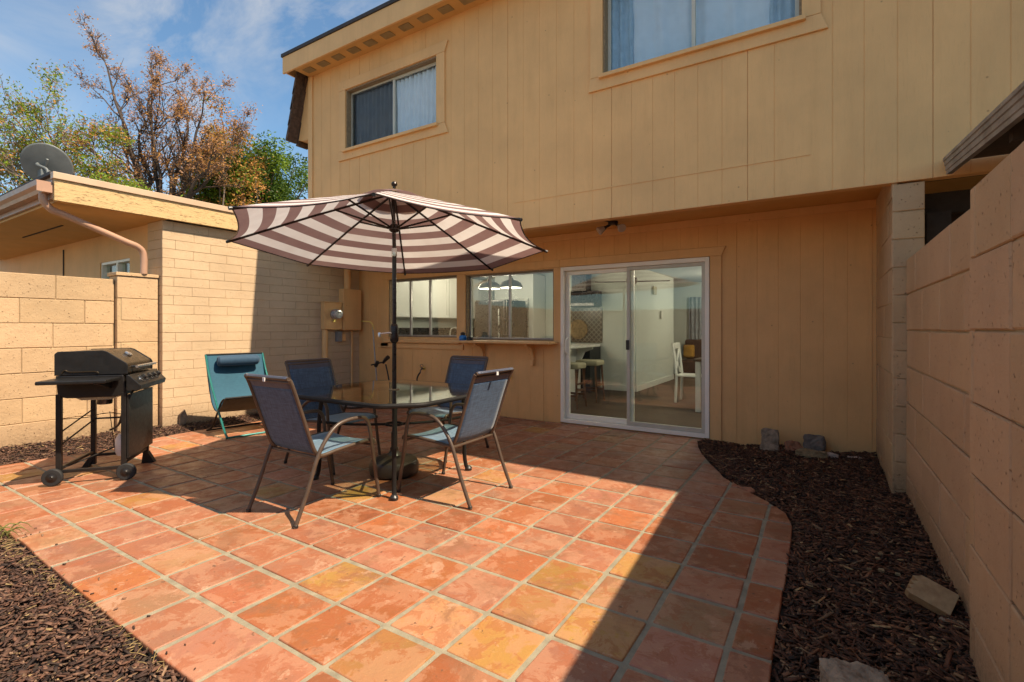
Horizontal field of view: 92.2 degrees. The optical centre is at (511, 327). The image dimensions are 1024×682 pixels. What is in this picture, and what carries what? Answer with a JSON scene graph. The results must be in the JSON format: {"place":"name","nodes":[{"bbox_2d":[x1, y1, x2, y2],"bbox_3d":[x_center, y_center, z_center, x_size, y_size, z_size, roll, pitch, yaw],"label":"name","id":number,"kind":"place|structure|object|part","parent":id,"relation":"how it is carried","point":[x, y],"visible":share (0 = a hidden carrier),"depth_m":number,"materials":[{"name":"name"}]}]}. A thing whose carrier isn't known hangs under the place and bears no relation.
{"place":"outdoors","nodes":[
{"label":"outdoors","id":0,"kind":"place"},
{"bbox_2d":[0,528,195,681],"bbox_3d":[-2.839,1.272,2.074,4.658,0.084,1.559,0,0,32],"label":"bark mulch","id":1,"kind":"object","parent":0,"point":[83,646],"visible":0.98,"depth_m":2.02,"materials":[{"name":"brown wood"}]},
{"bbox_2d":[0,521,33,539],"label":"grass tuft","id":2,"kind":"object","parent":1,"relation":"on","point":[5,531],"visible":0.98,"depth_m":3.00,"materials":[{"name":"plant"}]},
{"bbox_2d":[1,536,163,670],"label":"dry straw","id":3,"kind":"object","parent":1,"relation":"on","point":[74,595],"visible":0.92,"depth_m":2.34,"materials":[{"name":"beige plant"}]},
{"bbox_2d":[0,413,260,465],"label":"bark mulch","id":4,"kind":"object","parent":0,"point":[48,452],"visible":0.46,"depth_m":5.28,"materials":[{"name":"brown wood"}]},
{"bbox_2d":[179,409,187,425],"bbox_3d":[-4.144,1.140,6.214,0.035,0.220,0.100,0,0,32],"label":"brick shard","id":5,"kind":"object","parent":4,"relation":"on","point":[183,417],"visible":0.77,"depth_m":6.20,"materials":[{"name":"grey stone"}]},
{"bbox_2d":[0,0,388,198],"label":"sky","id":6,"kind":"structure","parent":0,"point":[246,40],"materials":[{"name":"blue"}]},
{"bbox_2d":[0,407,791,681],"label":"patio","id":7,"kind":"structure","parent":0,"point":[579,553],"depth_m":2.70,"materials":[{"name":"tile"}]},
{"bbox_2d":[35,348,165,486],"bbox_3d":[-3.483,0.717,4.265,0.658,1.066,1.150,0,0,-19],"label":"barbecue grill","id":8,"kind":"object","parent":7,"relation":"on","point":[102,376],"visible":0.97,"depth_m":4.05,"materials":[{"name":"black metal"},{"name":"steel"},{"name":"black rubber"}]},
{"bbox_2d":[115,433,120,455],"bbox_3d":[-3.394,0.999,4.341,0.164,0.243,0.164,0,0,32],"label":"propane tank","id":9,"kind":"object","parent":8,"relation":"in","point":[118,445],"visible":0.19,"depth_m":4.26,"materials":[{"name":"white metal"}]},
{"bbox_2d":[205,352,267,438],"bbox_3d":[-3.228,0.783,5.983,0.723,0.930,0.683,0,0,41],"label":"beach chair","id":10,"kind":"object","parent":7,"relation":"on","point":[229,389],"visible":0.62,"depth_m":6.01,"materials":[{"name":"teal fabric"}]},
{"bbox_2d":[244,373,380,528],"bbox_3d":[-1.399,0.780,3.484,0.555,0.951,0.750,0,0,32],"label":"patio chair","id":11,"kind":"object","parent":7,"relation":"on","point":[281,412],"visible":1,"depth_m":3.30,"materials":[{"name":"blue fabric"}]},
{"bbox_2d":[284,358,380,474],"bbox_3d":[-1.682,0.780,4.605,0.750,0.951,0.555,0,0,32],"label":"patio chair","id":12,"kind":"object","parent":7,"relation":"on","point":[308,373],"visible":0.67,"depth_m":4.68,"materials":[{"name":"blue fabric"}]},
{"bbox_2d":[342,405,362,408],"bbox_3d":[-2.491,1.215,7.773,0.400,0.070,0.400,0,0,32],"label":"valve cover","id":13,"kind":"object","parent":7,"relation":"on","point":[351,407],"visible":0.16,"depth_m":7.61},
{"bbox_2d":[361,321,381,379],"bbox_3d":[-2.287,0.566,8.082,0.428,1.371,0.086,0,0,28],"label":"sprinkler wand","id":14,"kind":"object","parent":7,"relation":"on","point":[376,363],"visible":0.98,"depth_m":8.06,"materials":[{"name":"metal"}]},
{"bbox_2d":[382,355,389,379],"bbox_3d":[-2.011,0.836,7.920,0.205,0.789,0.065,0,0,32],"label":"hose nozzle","id":15,"kind":"object","parent":14,"relation":"attached to","point":[386,358],"visible":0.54,"depth_m":7.92,"materials":[{"name":"black plastic"}]},
{"bbox_2d":[296,380,471,500],"bbox_3d":[-1.006,0.886,4.202,1.455,0.728,1.304,0,0,32],"label":"patio table","id":16,"kind":"object","parent":7,"relation":"on","point":[378,394],"visible":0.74,"depth_m":3.96,"materials":[{"name":"clear glass"}]},
{"bbox_2d":[369,432,418,479],"bbox_3d":[-1.008,1.070,4.222,0.414,0.360,0.414,0,0,32],"label":"umbrella base","id":17,"kind":"object","parent":7,"relation":"on","point":[384,465],"visible":0.7,"depth_m":4.09,"materials":[{"name":"plastic"}]},
{"bbox_2d":[226,181,547,419],"bbox_3d":[-1.008,-0.018,4.222,2.489,2.475,2.489,0,0,14],"label":"patio umbrella","id":18,"kind":"object","parent":17,"relation":"in","point":[394,233],"visible":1,"depth_m":4.46,"materials":[{"name":"fabric"}]},
{"bbox_2d":[405,355,488,462],"bbox_3d":[-0.648,0.780,5.014,0.555,0.951,0.750,0,0,32],"label":"patio chair","id":19,"kind":"object","parent":7,"relation":"on","point":[462,369],"visible":0.47,"depth_m":5.22,"materials":[{"name":"blue fabric"}]},
{"bbox_2d":[397,367,513,509],"bbox_3d":[-0.421,0.780,3.793,0.750,0.951,0.555,0,0,32],"label":"patio chair","id":20,"kind":"object","parent":7,"relation":"on","point":[484,401],"visible":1,"depth_m":3.67,"materials":[{"name":"blue fabric"}]},
{"bbox_2d":[459,332,472,339],"bbox_3d":[-0.667,0.122,7.140,0.211,0.120,0.109,0,0,25],"label":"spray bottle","id":21,"kind":"object","parent":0,"point":[462,336],"visible":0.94,"depth_m":7.12,"materials":[{"name":"blue plastic"}]},
{"bbox_2d":[475,300,524,337],"bbox_3d":[-0.247,0.345,9.666,0.720,1.750,0.804,0,0,32],"label":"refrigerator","id":22,"kind":"object","parent":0,"point":[500,310],"visible":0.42,"depth_m":9.43,"materials":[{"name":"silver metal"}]},
{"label":"door","id":23,"kind":"part","parent":22,"relation":"part of","materials":[{"name":"metal"}]},
{"bbox_2d":[698,438,980,681],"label":"bark mulch","id":24,"kind":"object","parent":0,"point":[792,484],"visible":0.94,"depth_m":2.54,"materials":[{"name":"brown wood"}]},
{"bbox_2d":[737,485,754,493],"bbox_3d":[1.820,1.256,3.824,0.080,0.046,0.148,0,0,-20],"label":"tile shard","id":25,"kind":"object","parent":24,"relation":"on","point":[750,490],"visible":0.88,"depth_m":3.80,"materials":[{"name":"tile"}]},
{"bbox_2d":[760,428,779,451],"bbox_3d":[2.633,1.157,5.029,0.186,0.259,0.127,0,0,42],"label":"rock","id":26,"kind":"object","parent":24,"relation":"on","point":[770,439],"visible":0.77,"depth_m":5.00,"materials":[{"name":"grey stone"}]},
{"bbox_2d":[784,440,802,450],"bbox_3d":[2.834,1.198,4.958,0.187,0.123,0.096,0,0,-3],"label":"tile shard","id":27,"kind":"object","parent":24,"relation":"on","point":[791,445],"visible":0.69,"depth_m":4.95,"materials":[{"name":"tile"}]},
{"bbox_2d":[795,448,827,458],"bbox_3d":[2.886,1.216,4.752,0.277,0.093,0.113,0,0,32],"label":"rock","id":28,"kind":"object","parent":24,"relation":"on","point":[807,453],"visible":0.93,"depth_m":4.72,"materials":[{"name":"beige stone"}]},
{"bbox_2d":[803,434,826,450],"bbox_3d":[3.005,1.147,4.894,0.202,0.180,0.121,0,0,32],"label":"rock","id":29,"kind":"object","parent":24,"relation":"on","point":[815,442],"visible":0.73,"depth_m":4.86,"materials":[{"name":"stone"}]},
{"bbox_2d":[827,452,838,457],"bbox_3d":[3.042,1.218,4.705,0.132,0.053,0.073,0,0,32],"label":"rock","id":30,"kind":"object","parent":24,"relation":"on","point":[833,454],"visible":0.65,"depth_m":4.67,"materials":[{"name":"stone"}]},
{"bbox_2d":[819,658,890,681],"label":"rock","id":31,"kind":"object","parent":24,"relation":"on","point":[834,670],"visible":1,"depth_m":1.65,"materials":[{"name":"grey stone"}]},
{"bbox_2d":[876,181,924,492],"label":"block pillar","id":32,"kind":"structure","parent":24,"relation":"on","point":[900,225],"depth_m":3.65,"materials":[{"name":"paint"}]},
{"bbox_2d":[905,575,959,617],"bbox_3d":[1.846,1.178,2.172,0.112,0.048,0.162,-36,37,-25],"label":"brick","id":33,"kind":"object","parent":24,"relation":"on","point":[931,595],"depth_m":2.15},
{"bbox_2d":[906,141,1023,681],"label":"block wall","id":34,"kind":"structure","parent":24,"relation":"on","point":[965,386],"depth_m":1.73,"materials":[{"name":"paint"}]},
{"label":"yard ground","id":35,"kind":"structure","parent":0,"visible":0},
{"bbox_2d":[0,59,148,194],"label":"sparse tree","id":36,"kind":"object","parent":35,"relation":"on","point":[8,164],"visible":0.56,"depth_m":12.67,"materials":[{"name":"green plant"}]},
{"bbox_2d":[0,272,158,447],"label":"block wall","id":37,"kind":"structure","parent":35,"relation":"on","point":[44,319],"depth_m":5.32,"materials":[{"name":"paint"}]},
{"bbox_2d":[90,172,182,196],"bbox_3d":[-9.330,-1.230,12.447,1.436,5.172,2.249,0,0,32],"label":"bush","id":38,"kind":"object","parent":35,"relation":"on","point":[133,184],"visible":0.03,"depth_m":11.99,"materials":[{"name":"green plant"}]},
{"bbox_2d":[59,6,262,198],"bbox_3d":[-9.951,-3.582,14.188,5.320,9.870,2.533,0,0,-4],"label":"bare tree","id":39,"kind":"object","parent":35,"relation":"on","point":[191,166],"visible":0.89,"depth_m":13.91,"materials":[{"name":"brown plant"}]},
{"bbox_2d":[0,171,358,427],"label":"neighbour house","id":40,"kind":"structure","parent":35,"relation":"on","point":[217,294],"depth_m":6.54,"materials":[{"name":"brick"}]},
{"bbox_2d":[20,143,73,178],"bbox_3d":[-5.979,-2.083,6.912,1.358,0.786,0.294,0,0,-30],"label":"satellite dish","id":41,"kind":"object","parent":40,"relation":"attached to","point":[38,159],"visible":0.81,"depth_m":6.65,"materials":[{"name":"silver metal"}]},
{"bbox_2d":[101,258,129,278],"bbox_3d":[-5.514,-0.570,6.923,0.990,0.740,0.090,0,0,32],"label":"window","id":42,"kind":"structure","parent":40,"relation":"in","point":[120,264],"depth_m":6.97,"materials":[{"name":"white plastic"}]},
{"bbox_2d":[322,330,327,357],"bbox_3d":[-3.029,0.693,7.970,0.090,1.315,0.088,0,0,32],"label":"conduit","id":43,"kind":"object","parent":40,"relation":"attached to","point":[324,343],"visible":0.27,"depth_m":7.93,"materials":[{"name":"paint"}]},
{"bbox_2d":[321,301,342,329],"bbox_3d":[-2.902,-0.196,8.032,0.229,0.452,0.360,0,0,32],"label":"electric meter","id":44,"kind":"object","parent":40,"relation":"attached to","point":[331,315],"visible":1,"depth_m":7.97,"materials":[{"name":"paint"}]},
{"bbox_2d":[335,331,345,341],"bbox_3d":[-2.864,0.145,8.239,0.068,0.170,0.170,0,0,32],"label":"junction box","id":45,"kind":"object","parent":40,"relation":"attached to","point":[340,336],"visible":1,"depth_m":8.18,"materials":[{"name":"paint"}]},
{"bbox_2d":[344,269,350,288],"bbox_3d":[-2.783,-0.940,8.323,0.110,0.580,0.107,0,0,32],"label":"conduit","id":46,"kind":"object","parent":40,"relation":"attached to","point":[347,278],"visible":0.48,"depth_m":8.28,"materials":[{"name":"metal"}]},
{"bbox_2d":[339,289,360,329],"bbox_3d":[-2.745,-0.305,8.364,0.135,0.690,0.370,0,0,32],"label":"breaker panel","id":47,"kind":"object","parent":40,"relation":"attached to","point":[350,299],"visible":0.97,"depth_m":8.29,"materials":[{"name":"paint"}]},
{"bbox_2d":[345,289,360,329],"bbox_3d":[-2.688,-0.305,8.334,0.006,0.670,0.340,0,0,32],"label":"door","id":48,"kind":"structure","parent":47,"relation":"in","point":[352,297],"depth_m":8.32,"materials":[{"name":"paint"}]},
{"bbox_2d":[351,330,352,382],"bbox_3d":[-2.744,0.698,8.441,0.036,1.305,0.034,0,0,32],"label":"conduit","id":49,"kind":"object","parent":40,"relation":"attached to","point":[351,356],"visible":0.66,"depth_m":8.43,"materials":[{"name":"metal"}]},
{"bbox_2d":[152,75,276,206],"bbox_3d":[-9.226,-3.063,15.398,3.548,8.832,3.888,0,0,32],"label":"orange tree","id":50,"kind":"object","parent":35,"relation":"on","point":[227,133],"visible":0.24,"depth_m":15.30,"materials":[{"name":"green plant"}]},
{"bbox_2d":[174,130,307,205],"bbox_3d":[-9.266,-2.715,17.365,5.132,8.139,4.967,0,0,32],"label":"green tree","id":51,"kind":"object","parent":35,"relation":"on","point":[278,182],"visible":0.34,"depth_m":16.36,"materials":[{"name":"green plant"}]},
{"bbox_2d":[281,0,1023,453],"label":"house","id":52,"kind":"structure","parent":35,"relation":"on","point":[753,172],"depth_m":5.06,"materials":[{"name":"paint"}]},
{"bbox_2d":[355,82,392,144],"bbox_3d":[-1.874,-2.845,6.736,0.800,0.870,0.051,0,0,32],"label":"curtain","id":53,"kind":"object","parent":52,"relation":"hanging from","point":[374,113],"visible":0.79,"depth_m":6.74,"materials":[{"name":"fabric"}]},
{"bbox_2d":[338,39,447,161],"bbox_3d":[-1.574,-2.880,6.433,1.978,1.100,0.190,0,0,32],"label":"window","id":54,"kind":"structure","parent":52,"relation":"in","point":[348,149],"depth_m":6.41,"materials":[{"name":"brown wood"}]},
{"bbox_2d":[397,66,435,132],"bbox_3d":[-1.185,-2.845,6.300,0.810,0.870,0.058,0,0,32],"label":"curtain","id":55,"kind":"object","parent":52,"relation":"hanging from","point":[416,98],"visible":0.67,"depth_m":6.33,"materials":[{"name":"white fabric"}]},
{"bbox_2d":[416,364,425,380],"bbox_3d":[-1.431,0.731,7.768,0.083,0.321,0.140,0,0,56],"label":"outdoor tap","id":56,"kind":"object","parent":52,"relation":"attached to","point":[423,368],"visible":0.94,"depth_m":7.75,"materials":[{"name":"gold metal"}]},
{"bbox_2d":[383,275,460,343],"bbox_3d":[-1.425,-0.280,7.870,1.600,1.040,0.200,0,0,32],"label":"window","id":57,"kind":"structure","parent":52,"relation":"in","point":[430,279],"depth_m":7.87,"materials":[{"name":"brown wood"}]},
{"bbox_2d":[466,269,553,340],"bbox_3d":[-0.028,-0.307,7.031,1.480,0.965,0.130,0,0,32],"label":"window","id":58,"kind":"structure","parent":52,"relation":"in","point":[468,277],"depth_m":7.19,"materials":[{"name":"brown metal"}]},
{"bbox_2d":[397,266,701,427],"bbox_3d":[2.536,0.043,9.938,7.190,2.535,7.459,0,0,32],"label":"interior room","id":59,"kind":"object","parent":52,"relation":"in","point":[656,336],"visible":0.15,"depth_m":9.84,"materials":[{"name":"white paint"}]},
{"bbox_2d":[398,328,474,336],"bbox_3d":[-0.704,0.615,9.490,2.145,1.230,3.210,0,0,32],"label":"kitchen worktop","id":60,"kind":"object","parent":59,"relation":"on","point":[425,331],"visible":0.01,"depth_m":9.88,"materials":[{"name":"white stone"}]},
{"bbox_2d":[397,278,492,318],"bbox_3d":[-1.426,-0.620,9.986,0.384,0.860,3.180,0,0,32],"label":"wall cabinet","id":61,"kind":"object","parent":59,"relation":"attached to","point":[444,298],"depth_m":9.53,"materials":[{"name":"white wood"}]},
{"bbox_2d":[397,282,409,316],"bbox_3d":[-1.970,-0.620,8.783,0.022,0.840,0.505,0,0,32],"label":"door","id":62,"kind":"structure","parent":61,"relation":"in","point":[403,288],"depth_m":8.82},
{"bbox_2d":[413,280,428,316],"bbox_3d":[-1.690,-0.620,9.227,0.022,0.840,0.505,0,0,32],"label":"door","id":63,"kind":"structure","parent":61,"relation":"in","point":[420,288],"depth_m":9.21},
{"bbox_2d":[432,279,448,317],"bbox_3d":[-1.410,-0.620,9.671,0.022,0.840,0.505,0,0,32],"label":"door","id":64,"kind":"structure","parent":61,"relation":"in","point":[440,288],"depth_m":9.68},
{"bbox_2d":[449,278,456,317],"bbox_3d":[-1.130,-0.620,10.116,0.022,0.840,0.505,0,0,32],"label":"door","id":65,"kind":"structure","parent":61,"relation":"in","point":[452,282],"depth_m":10.00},
{"bbox_2d":[473,279,479,318],"bbox_3d":[-0.851,-0.620,10.560,0.022,0.840,0.505,0,0,32],"label":"door","id":66,"kind":"structure","parent":61,"relation":"in","point":[476,292],"depth_m":10.65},
{"bbox_2d":[480,280,492,299],"bbox_3d":[-0.571,-0.620,11.004,0.022,0.840,0.505,0,0,32],"label":"door","id":67,"kind":"structure","parent":61,"relation":"in","point":[484,294],"depth_m":10.94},
{"bbox_2d":[478,277,500,289],"bbox_3d":[-0.390,-0.934,8.577,0.400,0.516,0.398,0,0,32],"label":"pendant lamp","id":68,"kind":"object","parent":59,"relation":"hanging from","point":[485,285],"visible":0.72,"depth_m":8.45,"materials":[{"name":"grey metal"}]},
{"bbox_2d":[495,318,514,337],"bbox_3d":[-0.101,0.054,7.391,0.330,0.391,0.130,0,0,32],"label":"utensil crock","id":69,"kind":"object","parent":59,"relation":"on","point":[504,334],"visible":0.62,"depth_m":7.38,"materials":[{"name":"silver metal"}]},
{"bbox_2d":[499,277,522,288],"bbox_3d":[-0.017,-0.934,8.342,0.400,0.516,0.398,0,0,32],"label":"pendant lamp","id":70,"kind":"object","parent":59,"relation":"hanging from","point":[515,284],"visible":0.68,"depth_m":8.22,"materials":[{"name":"grey metal"}]},
{"bbox_2d":[495,274,544,337],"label":"wall","id":71,"kind":"structure","parent":59,"relation":"on","point":[531,293],"depth_m":10.22,"materials":[{"name":"paint"}]},
{"bbox_2d":[571,362,586,409],"bbox_3d":[0.910,0.887,7.676,0.408,0.691,0.368,0,0,32],"label":"bar stool","id":72,"kind":"object","parent":59,"relation":"on","point":[578,365],"visible":0.47,"depth_m":7.52,"materials":[{"name":"white wood"}]},
{"bbox_2d":[571,319,586,338],"bbox_3d":[1.353,0.030,10.068,0.400,0.400,0.020,0,0,32],"label":"wall plate","id":73,"kind":"object","parent":59,"relation":"attached to","point":[578,329],"depth_m":10.06,"materials":[{"name":"beige wicker"}]},
{"bbox_2d":[571,344,599,394],"bbox_3d":[0.564,0.767,8.449,1.050,0.925,2.400,0,0,32],"label":"peninsula counter","id":74,"kind":"object","parent":59,"relation":"on","point":[578,351],"visible":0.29,"depth_m":9.08,"materials":[{"name":"white"}]},
{"bbox_2d":[571,274,601,306],"bbox_3d":[1.381,-0.810,9.831,0.700,0.760,0.410,0,0,32],"label":"range hood","id":75,"kind":"object","parent":59,"relation":"attached to","point":[583,294],"visible":0.65,"depth_m":9.75,"materials":[{"name":"silver metal"}]},
{"bbox_2d":[575,359,604,402],"bbox_3d":[1.317,0.887,8.341,0.408,0.691,0.368,0,0,32],"label":"bar stool","id":76,"kind":"object","parent":59,"relation":"on","point":[592,362],"visible":0.81,"depth_m":8.24,"materials":[{"name":"white wood"}]},
{"bbox_2d":[595,278,669,284],"bbox_3d":[2.043,-0.960,8.404,0.962,0.460,0.962,0,0,-33],"label":"ceiling fan","id":77,"kind":"object","parent":59,"relation":"hanging from","point":[636,280],"visible":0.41,"depth_m":8.36,"materials":[{"name":"grey metal"}]},
{"bbox_2d":[653,286,656,294],"bbox_3d":[3.010,-0.785,10.395,0.033,0.170,0.200,0,0,32],"label":"door chime","id":78,"kind":"object","parent":59,"relation":"attached to","point":[654,290],"depth_m":10.37},
{"bbox_2d":[672,342,701,402],"bbox_3d":[2.938,0.741,8.195,0.462,0.983,0.424,0,0,32],"label":"dining chair","id":79,"kind":"object","parent":59,"relation":"on","point":[677,357],"visible":0.66,"depth_m":8.19,"materials":[{"name":"white wood"}]},
{"bbox_2d":[679,339,701,373],"bbox_3d":[5.081,0.735,12.104,1.700,0.870,0.900,0,0,32],"label":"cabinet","id":80,"kind":"object","parent":59,"relation":"on","point":[688,363],"visible":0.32,"depth_m":12.46,"materials":[{"name":"brown wood"}]},
{"bbox_2d":[683,345,694,357],"bbox_3d":[4.471,0.590,12.458,0.270,0.320,0.150,0,0,32],"label":"cushion","id":81,"kind":"object","parent":80,"relation":"on","point":[689,351],"visible":1,"depth_m":12.39,"materials":[{"name":"yellow fabric"}]},
{"bbox_2d":[693,357,701,411],"bbox_3d":[3.439,0.845,7.525,1.000,0.775,1.400,0,0,32],"label":"dining table","id":82,"kind":"object","parent":59,"relation":"on","point":[698,361],"visible":0.19,"depth_m":7.19,"materials":[{"name":"white wood"}]},
{"bbox_2d":[596,220,625,234],"bbox_3d":[0.879,-1.155,5.529,0.795,0.150,0.322,0,0,-26],"label":"flood light","id":83,"kind":"object","parent":52,"relation":"attached to","point":[602,229],"visible":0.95,"depth_m":5.66,"materials":[{"name":"black plastic"}]},
{"bbox_2d":[612,0,633,69],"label":"curtain","id":84,"kind":"object","parent":52,"relation":"hanging from","point":[622,33],"visible":0.74,"depth_m":4.86,"materials":[{"name":"fabric"}]},
{"bbox_2d":[561,257,709,437],"bbox_3d":[1.465,0.224,6.070,1.850,2.037,0.186,0,0,32],"label":"patio door","id":85,"kind":"structure","parent":52,"relation":"in","point":[629,423],"depth_m":6.04,"materials":[{"name":"white plastic"}]},
{"bbox_2d":[633,0,697,63],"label":"curtain","id":86,"kind":"object","parent":52,"relation":"hanging from","point":[662,27],"visible":0.72,"depth_m":4.65,"materials":[{"name":"fabric"}]},
{"bbox_2d":[689,297,701,338],"bbox_3d":[4.934,-0.025,12.668,0.760,1.550,0.078,0,0,32],"label":"curtain","id":87,"kind":"object","parent":52,"relation":"hanging from","point":[695,317],"visible":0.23,"depth_m":12.77,"materials":[{"name":"white fabric"}]},
{"bbox_2d":[588,0,827,92],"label":"window","id":88,"kind":"structure","parent":52,"relation":"in","point":[808,18],"depth_m":4.44,"materials":[{"name":"brown wood"}]},
{"bbox_2d":[697,0,769,44],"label":"curtain","id":89,"kind":"object","parent":52,"relation":"hanging from","point":[718,19],"visible":0.64,"depth_m":4.37,"materials":[{"name":"fabric"}]},
{"bbox_2d":[769,0,794,23],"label":"curtain","id":90,"kind":"object","parent":52,"relation":"hanging from","point":[780,10],"visible":0.45,"depth_m":4.13,"materials":[{"name":"fabric"}]},
{"bbox_2d":[924,81,1023,244],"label":"patio cover","id":91,"kind":"object","parent":35,"relation":"on","point":[998,130],"visible":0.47,"depth_m":3.03,"materials":[{"name":"brown wood"}]}
]}

